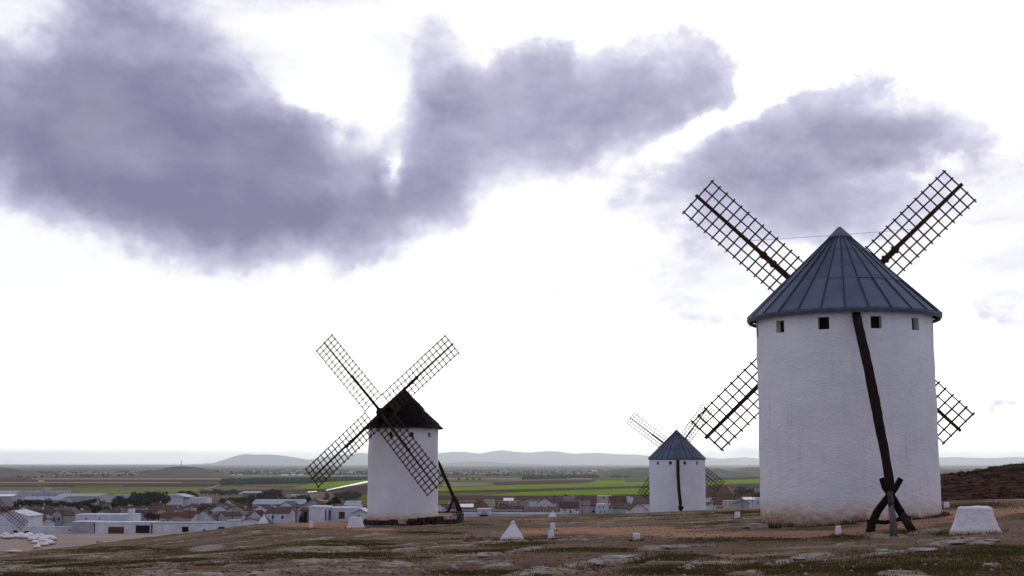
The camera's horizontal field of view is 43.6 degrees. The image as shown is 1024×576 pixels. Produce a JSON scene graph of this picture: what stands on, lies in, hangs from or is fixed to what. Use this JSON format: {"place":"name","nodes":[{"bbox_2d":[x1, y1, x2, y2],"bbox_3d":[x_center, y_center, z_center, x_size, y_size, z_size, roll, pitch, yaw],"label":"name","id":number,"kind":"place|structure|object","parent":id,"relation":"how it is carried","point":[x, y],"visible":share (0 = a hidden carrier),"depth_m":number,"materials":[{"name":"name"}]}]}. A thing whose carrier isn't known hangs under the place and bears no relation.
{"place":"outdoors","nodes":[
{"label":"outdoors","id":0,"kind":"place"},
{"bbox_2d":[0,467,61,476],"bbox_3d":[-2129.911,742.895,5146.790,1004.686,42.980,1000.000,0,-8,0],"label":"hill","id":1,"kind":"structure","parent":0,"point":[7,472],"depth_m":4845.89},
{"bbox_2d":[0,482,180,482],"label":"stubble field","id":2,"kind":"structure","parent":0,"point":[90,482],"depth_m":3361.48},
{"bbox_2d":[70,485,124,487],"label":"green field","id":3,"kind":"structure","parent":0,"point":[106,486],"depth_m":2776.59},
{"bbox_2d":[0,480,219,481],"bbox_3d":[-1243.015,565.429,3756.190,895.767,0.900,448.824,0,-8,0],"label":"tilled field","id":4,"kind":"structure","parent":0,"point":[110,480],"depth_m":3762.25,"materials":[{"name":"soil"}]},
{"bbox_2d":[0,483,223,486],"bbox_3d":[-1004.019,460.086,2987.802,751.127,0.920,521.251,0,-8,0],"label":"tilled field","id":5,"kind":"structure","parent":0,"point":[137,484],"depth_m":3045.52,"materials":[{"name":"soil"}]},
{"bbox_2d":[32,478,221,479],"bbox_3d":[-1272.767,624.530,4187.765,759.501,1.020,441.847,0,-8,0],"label":"stubble field","id":6,"kind":"structure","parent":0,"point":[136,478],"depth_m":4252.48,"materials":[{"name":"plant"}]},
{"bbox_2d":[80,489,197,492],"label":"green field","id":7,"kind":"structure","parent":0,"point":[186,490],"depth_m":2284.11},
{"bbox_2d":[186,454,344,464],"bbox_3d":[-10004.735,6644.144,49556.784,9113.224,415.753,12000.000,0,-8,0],"label":"mountain","id":8,"kind":"structure","parent":0,"point":[254,459],"depth_m":45476.00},
{"bbox_2d":[231,475,367,476],"bbox_3d":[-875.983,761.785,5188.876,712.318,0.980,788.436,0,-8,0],"label":"stubble field","id":9,"kind":"structure","parent":0,"point":[293,475],"depth_m":5316.99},
{"bbox_2d":[288,485,367,493],"bbox_3d":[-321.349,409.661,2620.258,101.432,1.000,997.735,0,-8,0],"label":"tilled field","id":10,"kind":"structure","parent":0,"point":[363,487],"depth_m":2456.61,"materials":[{"name":"soil"}]},
{"bbox_2d":[293,480,367,488],"bbox_3d":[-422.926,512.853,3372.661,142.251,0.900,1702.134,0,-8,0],"label":"green field","id":11,"kind":"structure","parent":0,"point":[329,485],"depth_m":3046.75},
{"bbox_2d":[323,496,366,503],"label":"green field","id":12,"kind":"structure","parent":0,"point":[363,499],"depth_m":1730.40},
{"bbox_2d":[136,466,628,478],"bbox_3d":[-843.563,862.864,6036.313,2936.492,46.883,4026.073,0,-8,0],"label":"hill","id":13,"kind":"structure","parent":0,"point":[181,471],"depth_m":4914.57,"materials":[{"name":"plant"}]},
{"bbox_2d":[443,482,489,486],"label":"stubble field","id":14,"kind":"structure","parent":0,"point":[456,484],"depth_m":3046.75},
{"bbox_2d":[443,480,497,481],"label":"green field","id":15,"kind":"structure","parent":0,"point":[470,480],"depth_m":3754.66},
{"bbox_2d":[438,492,514,494],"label":"stubble field","id":16,"kind":"structure","parent":0,"point":[483,493],"depth_m":2130.28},
{"bbox_2d":[441,461,559,465],"bbox_3d":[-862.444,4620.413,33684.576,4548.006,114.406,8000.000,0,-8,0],"label":"mountain","id":17,"kind":"structure","parent":0,"point":[470,463],"depth_m":30766.96,"materials":[{"name":"grey"}]},
{"bbox_2d":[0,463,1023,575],"bbox_3d":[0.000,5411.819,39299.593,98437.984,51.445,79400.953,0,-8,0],"label":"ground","id":18,"kind":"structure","parent":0,"point":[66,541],"depth_m":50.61,"materials":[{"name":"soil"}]},
{"bbox_2d":[0,494,22,506],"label":"factory shed","id":19,"kind":"structure","parent":18,"relation":"on","point":[7,499],"depth_m":1382.08,"materials":[{"name":"metal"}]},
{"bbox_2d":[0,491,26,497],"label":"factory shed","id":20,"kind":"structure","parent":18,"relation":"on","point":[23,493],"depth_m":1643.47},
{"bbox_2d":[0,500,27,529],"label":"windmill","id":21,"kind":"object","parent":18,"relation":"on","point":[12,516],"visible":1,"depth_m":233.16,"materials":[{"name":"brown wood"}]},
{"bbox_2d":[0,509,43,525],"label":"village house","id":22,"kind":"structure","parent":18,"relation":"on","point":[32,518],"depth_m":457.25,"materials":[{"name":"paint"}]},
{"bbox_2d":[0,526,71,532],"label":"yard wall","id":23,"kind":"structure","parent":18,"relation":"on","point":[40,529],"depth_m":448.66,"materials":[{"name":"paint"}]},
{"bbox_2d":[22,496,72,503],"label":"factory shed","id":24,"kind":"structure","parent":18,"relation":"on","point":[59,498],"depth_m":1195.90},
{"bbox_2d":[24,487,70,495],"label":"silo battery","id":25,"kind":"object","parent":18,"relation":"on","point":[43,492],"visible":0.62,"depth_m":1781.68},
{"bbox_2d":[42,518,55,525],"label":"village house","id":26,"kind":"structure","parent":18,"relation":"on","point":[48,522],"depth_m":500.81,"materials":[{"name":"paint"}]},
{"bbox_2d":[49,509,75,525],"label":"village house","id":27,"kind":"structure","parent":18,"relation":"on","point":[69,515],"depth_m":530.29,"materials":[{"name":"paint"}]},
{"bbox_2d":[57,493,113,502],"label":"factory shed","id":28,"kind":"structure","parent":18,"relation":"on","point":[78,497],"depth_m":1340.11,"materials":[{"name":"metal"}]},
{"bbox_2d":[72,520,103,533],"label":"garage building","id":29,"kind":"structure","parent":18,"relation":"on","point":[83,527],"depth_m":442.90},
{"bbox_2d":[75,509,140,520],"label":"village house","id":30,"kind":"structure","parent":18,"relation":"on","point":[131,515],"depth_m":459.10,"materials":[{"name":"paint"}]},
{"bbox_2d":[94,521,159,533],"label":"garage building","id":31,"kind":"structure","parent":18,"relation":"on","point":[120,527],"depth_m":442.84,"materials":[{"name":"paint"}]},
{"bbox_2d":[108,527,123,533],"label":"door","id":32,"kind":"structure","parent":31,"relation":"in","point":[111,530],"depth_m":442.63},
{"bbox_2d":[136,525,149,532],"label":"door","id":33,"kind":"structure","parent":31,"relation":"in","point":[139,528],"depth_m":442.74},
{"bbox_2d":[134,496,144,505],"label":"broadleaf tree","id":34,"kind":"object","parent":18,"relation":"on","point":[138,501],"visible":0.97,"depth_m":1024.52,"materials":[{"name":"green plant"}]},
{"bbox_2d":[151,501,164,510],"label":"village house","id":35,"kind":"structure","parent":18,"relation":"on","point":[156,506],"depth_m":969.89,"materials":[{"name":"brick"}]},
{"bbox_2d":[159,512,197,520],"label":"village house","id":36,"kind":"structure","parent":18,"relation":"on","point":[184,515],"depth_m":505.25,"materials":[{"name":"red tile"}]},
{"bbox_2d":[166,493,192,504],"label":"sports hall","id":37,"kind":"structure","parent":18,"relation":"on","point":[176,499],"depth_m":1539.39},
{"bbox_2d":[151,521,225,532],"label":"garage building","id":38,"kind":"structure","parent":18,"relation":"on","point":[173,526],"depth_m":442.90,"materials":[{"name":"paint"}]},
{"bbox_2d":[184,497,211,504],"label":"hall wing","id":39,"kind":"structure","parent":18,"relation":"on","point":[189,500],"depth_m":1543.66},
{"bbox_2d":[197,510,218,520],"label":"village house","id":40,"kind":"structure","parent":18,"relation":"on","point":[204,515],"depth_m":511.22,"materials":[{"name":"paint"}]},
{"bbox_2d":[218,511,242,520],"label":"village house","id":41,"kind":"structure","parent":18,"relation":"on","point":[225,515],"depth_m":506.52,"materials":[{"name":"paint"}]},
{"bbox_2d":[226,519,242,527],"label":"garage building","id":42,"kind":"structure","parent":18,"relation":"on","point":[233,522],"depth_m":435.20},
{"bbox_2d":[224,507,248,518],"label":"village house","id":43,"kind":"structure","parent":18,"relation":"on","point":[243,513],"depth_m":534.79,"materials":[{"name":"brown tile"}]},
{"bbox_2d":[241,516,261,525],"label":"garden shed","id":44,"kind":"structure","parent":18,"relation":"on","point":[251,520],"depth_m":295.42,"materials":[{"name":"paint"}]},
{"bbox_2d":[242,491,263,497],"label":"farm building","id":45,"kind":"structure","parent":18,"relation":"on","point":[246,494],"depth_m":1876.47,"materials":[{"name":"brick"}]},
{"bbox_2d":[245,510,265,518],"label":"village house","id":46,"kind":"structure","parent":18,"relation":"on","point":[258,513],"depth_m":509.72,"materials":[{"name":"paint"}]},
{"bbox_2d":[256,514,273,524],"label":"whitewashed pyramid","id":47,"kind":"object","parent":18,"relation":"on","point":[264,519],"visible":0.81,"depth_m":106.36,"materials":[{"name":"paint"}]},
{"bbox_2d":[265,489,281,498],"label":"broadleaf tree","id":48,"kind":"object","parent":18,"relation":"on","point":[273,492],"visible":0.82,"depth_m":1381.75,"materials":[{"name":"green plant"}]},
{"bbox_2d":[265,508,295,522],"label":"village house","id":49,"kind":"structure","parent":18,"relation":"on","point":[281,515],"depth_m":497.00,"materials":[{"name":"paint"}]},
{"bbox_2d":[252,499,318,507],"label":"long shed","id":50,"kind":"structure","parent":18,"relation":"on","point":[270,502],"depth_m":855.01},
{"bbox_2d":[278,501,299,506],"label":"village house","id":51,"kind":"structure","parent":18,"relation":"on","point":[288,503],"depth_m":610.87,"materials":[{"name":"paint"}]},
{"bbox_2d":[220,476,367,484],"bbox_3d":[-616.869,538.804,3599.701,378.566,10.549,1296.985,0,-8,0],"label":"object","id":52,"kind":"object","parent":18,"relation":"on","point":[257,480],"visible":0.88,"depth_m":3335.40,"materials":[{"name":"green plant"}]},
{"bbox_2d":[300,507,308,522],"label":"village house","id":53,"kind":"structure","parent":18,"relation":"on","point":[305,510],"depth_m":325.14,"materials":[{"name":"paint"}]},
{"bbox_2d":[13,469,604,477],"bbox_3d":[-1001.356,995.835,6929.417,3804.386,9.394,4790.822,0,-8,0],"label":"distant scrub","id":54,"kind":"object","parent":18,"relation":"on","point":[343,471],"visible":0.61,"depth_m":6198.24,"materials":[{"name":"green plant"}]},
{"bbox_2d":[295,499,326,522],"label":"village house","id":55,"kind":"structure","parent":18,"relation":"on","point":[312,502],"depth_m":475.90,"materials":[{"name":"paint"}]},
{"bbox_2d":[309,505,332,521],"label":"village house","id":56,"kind":"structure","parent":18,"relation":"on","point":[318,513],"depth_m":295.70,"materials":[{"name":"paint"}]},
{"bbox_2d":[54,468,605,474],"bbox_3d":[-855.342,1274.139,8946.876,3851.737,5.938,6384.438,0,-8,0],"label":"town","id":57,"kind":"object","parent":18,"relation":"on","point":[451,472],"visible":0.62,"depth_m":7087.14},
{"bbox_2d":[329,506,359,521],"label":"village house","id":58,"kind":"structure","parent":18,"relation":"on","point":[340,514],"depth_m":298.62,"materials":[{"name":"paint"}]},
{"bbox_2d":[344,501,363,508],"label":"village house","id":59,"kind":"structure","parent":18,"relation":"on","point":[354,503],"depth_m":418.17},
{"bbox_2d":[347,517,363,527],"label":"whitewashed block","id":60,"kind":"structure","parent":18,"relation":"on","point":[355,522],"depth_m":81.17,"materials":[{"name":"paint"}]},
{"bbox_2d":[351,507,366,520],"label":"village house","id":61,"kind":"structure","parent":18,"relation":"on","point":[362,512],"depth_m":285.78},
{"bbox_2d":[363,511,463,525],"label":"stone platform","id":62,"kind":"structure","parent":18,"relation":"on","point":[450,517],"depth_m":96.62,"materials":[{"name":"stone"}]},
{"bbox_2d":[305,334,461,524],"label":"windmill","id":63,"kind":"object","parent":62,"relation":"on","point":[402,426],"visible":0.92,"depth_m":99.57,"materials":[{"name":"paint"}]},
{"bbox_2d":[472,500,488,508],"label":"village house","id":64,"kind":"structure","parent":18,"relation":"on","point":[479,503],"depth_m":656.71,"materials":[{"name":"tile"}]},
{"bbox_2d":[477,508,490,516],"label":"building","id":65,"kind":"structure","parent":18,"relation":"on","point":[483,512],"depth_m":323.28,"materials":[{"name":"paint"}]},
{"bbox_2d":[446,509,522,512],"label":"shed","id":66,"kind":"structure","parent":18,"relation":"on","point":[495,510],"depth_m":347.51,"materials":[{"name":"paint"}]},
{"bbox_2d":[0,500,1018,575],"bbox_3d":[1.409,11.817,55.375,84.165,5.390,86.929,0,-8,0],"label":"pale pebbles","id":67,"kind":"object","parent":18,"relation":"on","point":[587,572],"visible":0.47,"depth_m":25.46,"materials":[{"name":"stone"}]},
{"bbox_2d":[499,520,523,539],"bbox_3d":[0.000,8.390,44.140,0.956,0.739,0.854,0,-8,3],"label":"whitewashed pyramid","id":68,"kind":"object","parent":18,"relation":"on","point":[512,531],"visible":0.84,"depth_m":43.88,"materials":[{"name":"paint"}]},
{"bbox_2d":[464,513,560,516],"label":"long wall","id":69,"kind":"structure","parent":18,"relation":"on","point":[495,514],"depth_m":325.16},
{"bbox_2d":[511,502,526,508],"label":"village house","id":70,"kind":"structure","parent":18,"relation":"on","point":[514,505],"depth_m":662.02,"materials":[{"name":"brick"}]},
{"bbox_2d":[521,496,539,502],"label":"village house","id":71,"kind":"structure","parent":18,"relation":"on","point":[525,498],"depth_m":870.27,"materials":[{"name":"red tile"}]},
{"bbox_2d":[522,504,559,512],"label":"ribbed shed","id":72,"kind":"structure","parent":18,"relation":"on","point":[540,509],"depth_m":332.48,"materials":[{"name":"brown metal"}]},
{"bbox_2d":[535,498,553,506],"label":"village house","id":73,"kind":"structure","parent":18,"relation":"on","point":[542,502],"depth_m":705.15,"materials":[{"name":"paint"}]},
{"bbox_2d":[560,501,579,513],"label":"village house","id":74,"kind":"structure","parent":18,"relation":"on","point":[569,507],"depth_m":532.74,"materials":[{"name":"paint"}]},
{"bbox_2d":[577,500,590,513],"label":"village house","id":75,"kind":"structure","parent":18,"relation":"on","point":[586,506],"depth_m":552.25,"materials":[{"name":"paint"}]},
{"bbox_2d":[590,500,597,513],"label":"village house","id":76,"kind":"structure","parent":18,"relation":"on","point":[593,506],"depth_m":557.19,"materials":[{"name":"paint"}]},
{"bbox_2d":[596,503,606,513],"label":"village house","id":77,"kind":"structure","parent":18,"relation":"on","point":[601,508],"depth_m":522.67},
{"bbox_2d":[597,495,610,503],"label":"village house","id":78,"kind":"structure","parent":18,"relation":"on","point":[602,498],"depth_m":631.74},
{"bbox_2d":[600,554,632,558],"bbox_3d":[2.013,5.196,24.700,0.671,0.100,0.588,2,-8,-11],"label":"rock","id":79,"kind":"object","parent":18,"relation":"on","point":[615,556],"visible":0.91,"depth_m":24.52,"materials":[{"name":"stone"}]},
{"bbox_2d":[608,496,626,503],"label":"village house","id":80,"kind":"structure","parent":18,"relation":"on","point":[617,499],"depth_m":585.77,"materials":[{"name":"red tile"}]},
{"bbox_2d":[610,503,629,513],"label":"village house","id":81,"kind":"structure","parent":18,"relation":"on","point":[618,507],"depth_m":514.24,"materials":[{"name":"white tile"}]},
{"bbox_2d":[253,507,1008,541],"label":"marker weeds","id":82,"kind":"object","parent":18,"relation":"on","point":[938,533],"visible":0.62,"depth_m":36.05,"materials":[{"name":"green plant"}]},
{"bbox_2d":[625,502,647,512],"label":"village house","id":83,"kind":"structure","parent":18,"relation":"on","point":[634,507],"depth_m":463.45,"materials":[{"name":"paint"}]},
{"bbox_2d":[632,499,649,512],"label":"village house","id":84,"kind":"structure","parent":18,"relation":"on","point":[644,503],"depth_m":593.01,"materials":[{"name":"paint"}]},
{"bbox_2d":[626,402,724,511],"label":"windmill","id":85,"kind":"object","parent":18,"relation":"on","point":[677,470],"visible":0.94,"depth_m":155.81,"materials":[{"name":"paint"}]},
{"bbox_2d":[706,492,716,501],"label":"village house","id":86,"kind":"structure","parent":18,"relation":"on","point":[709,496],"depth_m":692.72,"materials":[{"name":"red tile"}]},
{"bbox_2d":[710,498,724,509],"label":"village house","id":87,"kind":"structure","parent":18,"relation":"on","point":[718,502],"depth_m":532.99,"materials":[{"name":"paint"}]},
{"bbox_2d":[706,486,730,492],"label":"village house","id":88,"kind":"structure","parent":18,"relation":"on","point":[723,489],"depth_m":897.11,"materials":[{"name":"brick"}]},
{"bbox_2d":[715,493,733,499],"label":"village house","id":89,"kind":"structure","parent":18,"relation":"on","point":[727,496],"depth_m":656.52,"materials":[{"name":"tile"}]},
{"bbox_2d":[722,500,734,509],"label":"village house","id":90,"kind":"structure","parent":18,"relation":"on","point":[727,504],"depth_m":513.08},
{"bbox_2d":[732,499,749,508],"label":"village house","id":91,"kind":"structure","parent":18,"relation":"on","point":[738,503],"depth_m":493.29,"materials":[{"name":"paint"}]},
{"bbox_2d":[734,493,753,499],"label":"village house","id":92,"kind":"structure","parent":18,"relation":"on","point":[738,496],"depth_m":627.23,"materials":[{"name":"tile"}]},
{"bbox_2d":[740,497,754,508],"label":"village house","id":93,"kind":"structure","parent":18,"relation":"on","point":[750,500],"depth_m":552.60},
{"bbox_2d":[748,523,768,528],"bbox_3d":[8.961,8.778,46.554,0.611,0.436,0.809,0,-8,0],"label":"stone step","id":94,"kind":"object","parent":18,"relation":"on","point":[757,525],"visible":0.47,"depth_m":46.20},
{"bbox_2d":[682,170,976,536],"bbox_3d":[13.080,1.535,43.743,12.159,14.641,22.123,0,-8,0],"label":"windmill","id":95,"kind":"object","parent":18,"relation":"on","point":[842,319],"visible":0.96,"depth_m":45.35,"materials":[{"name":"paint"}]},
{"bbox_2d":[776,320,783,332],"bbox_3d":[9.881,1.415,46.621,0.296,0.440,0.399,5,-9,-32],"label":"window","id":96,"kind":"structure","parent":95,"relation":"in","point":[779,324],"depth_m":46.76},
{"bbox_2d":[818,317,828,329],"bbox_3d":[11.110,1.263,45.512,0.399,0.440,0.296,-4,-9,26],"label":"window","id":97,"kind":"structure","parent":95,"relation":"in","point":[823,322],"depth_m":45.58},
{"bbox_2d":[870,316,881,327],"bbox_3d":[12.801,1.221,45.208,0.399,0.440,0.296,1,-8,-6],"label":"window","id":98,"kind":"structure","parent":95,"relation":"in","point":[876,322],"depth_m":45.27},
{"bbox_2d":[912,318,918,329],"bbox_3d":[14.298,1.300,45.784,0.399,0.440,0.296,6,-10,-36],"label":"window","id":99,"kind":"structure","parent":95,"relation":"in","point":[915,322],"depth_m":45.89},
{"bbox_2d":[755,511,952,528],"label":"foot weeds","id":100,"kind":"object","parent":18,"relation":"on","point":[942,514],"visible":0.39,"depth_m":44.82,"materials":[{"name":"brown plant"}]},
{"bbox_2d":[907,547,937,551],"bbox_3d":[7.665,4.884,23.869,0.535,0.086,0.461,2,-8,-15],"label":"rock","id":101,"kind":"object","parent":18,"relation":"on","point":[920,549],"visible":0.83,"depth_m":23.75,"materials":[{"name":"stone"}]},
{"bbox_2d":[950,506,1000,534],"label":"whitewashed block","id":102,"kind":"structure","parent":18,"relation":"on","point":[974,519],"depth_m":31.23,"materials":[{"name":"paint"}]},
{"bbox_2d":[940,462,1023,500],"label":"heath shrubs","id":103,"kind":"object","parent":18,"relation":"on","point":[982,484],"visible":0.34,"depth_m":189.07,"materials":[{"name":"plant"}]},
{"bbox_2d":[0,499,1023,575],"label":"dry grass","id":104,"kind":"structure","parent":0,"point":[669,568],"depth_m":24.53,"materials":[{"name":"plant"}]},
{"bbox_2d":[0,0,1023,463],"label":"sky","id":105,"kind":"structure","parent":0,"point":[196,196],"materials":[{"name":"white"}]},
{"bbox_2d":[447,478,591,479],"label":"stubble field","id":106,"kind":"structure","parent":0,"point":[521,478],"depth_m":4255.92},
{"bbox_2d":[310,450,759,464],"bbox_3d":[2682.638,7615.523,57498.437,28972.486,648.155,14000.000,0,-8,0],"label":"mountain","id":107,"kind":"structure","parent":0,"point":[541,457],"depth_m":52860.93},
{"bbox_2d":[438,495,648,499],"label":"tilled field","id":108,"kind":"structure","parent":0,"point":[468,497],"depth_m":1879.14,"materials":[{"name":"soil"}]},
{"bbox_2d":[493,480,594,484],"bbox_3d":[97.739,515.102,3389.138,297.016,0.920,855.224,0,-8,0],"label":"tilled field","id":109,"kind":"structure","parent":0,"point":[534,482],"depth_m":3365.55,"materials":[{"name":"soil"}]},
{"bbox_2d":[493,488,649,495],"bbox_3d":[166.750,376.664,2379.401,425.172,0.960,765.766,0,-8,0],"label":"green field","id":110,"kind":"structure","parent":0,"point":[630,491],"depth_m":2204.55,"materials":[{"name":"plant"}]},
{"bbox_2d":[438,485,714,492],"bbox_3d":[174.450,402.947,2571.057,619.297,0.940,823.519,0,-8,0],"label":"tilled field","id":111,"kind":"structure","parent":0,"point":[543,489],"depth_m":2459.59,"materials":[{"name":"soil"}]},
{"bbox_2d":[438,481,716,490],"bbox_3d":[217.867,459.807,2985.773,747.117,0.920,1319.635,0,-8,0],"label":"green field","id":112,"kind":"structure","parent":0,"point":[542,486],"depth_m":2781.07,"materials":[{"name":"plant"}]},
{"bbox_2d":[590,480,625,482],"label":"green field","id":113,"kind":"structure","parent":0,"point":[610,481],"depth_m":3550.76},
{"bbox_2d":[596,477,648,479],"bbox_3d":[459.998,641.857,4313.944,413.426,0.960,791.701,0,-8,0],"label":"green field","id":114,"kind":"structure","parent":0,"point":[624,478],"depth_m":4257.64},
{"bbox_2d":[589,468,746,477],"bbox_3d":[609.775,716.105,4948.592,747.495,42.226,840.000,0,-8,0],"label":"hill","id":115,"kind":"structure","parent":0,"point":[644,472],"depth_m":4690.90,"materials":[{"name":"plant"}]},
{"bbox_2d":[715,483,759,487],"bbox_3d":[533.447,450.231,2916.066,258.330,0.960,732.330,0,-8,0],"label":"tilled field","id":116,"kind":"structure","parent":0,"point":[755,485],"depth_m":2904.95,"materials":[{"name":"soil"}]},
{"bbox_2d":[716,479,759,483],"bbox_3d":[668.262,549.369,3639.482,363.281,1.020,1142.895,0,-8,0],"label":"green field","id":117,"kind":"structure","parent":0,"point":[745,481],"depth_m":3545.02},
{"bbox_2d":[729,467,759,474],"bbox_3d":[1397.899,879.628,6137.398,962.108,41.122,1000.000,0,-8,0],"label":"hill","id":118,"kind":"structure","parent":0,"point":[752,470],"depth_m":5853.43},
{"bbox_2d":[939,457,1023,464],"bbox_3d":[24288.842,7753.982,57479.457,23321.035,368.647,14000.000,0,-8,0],"label":"mountain","id":119,"kind":"structure","parent":0,"point":[975,461],"depth_m":52559.36,"materials":[{"name":"grey"}]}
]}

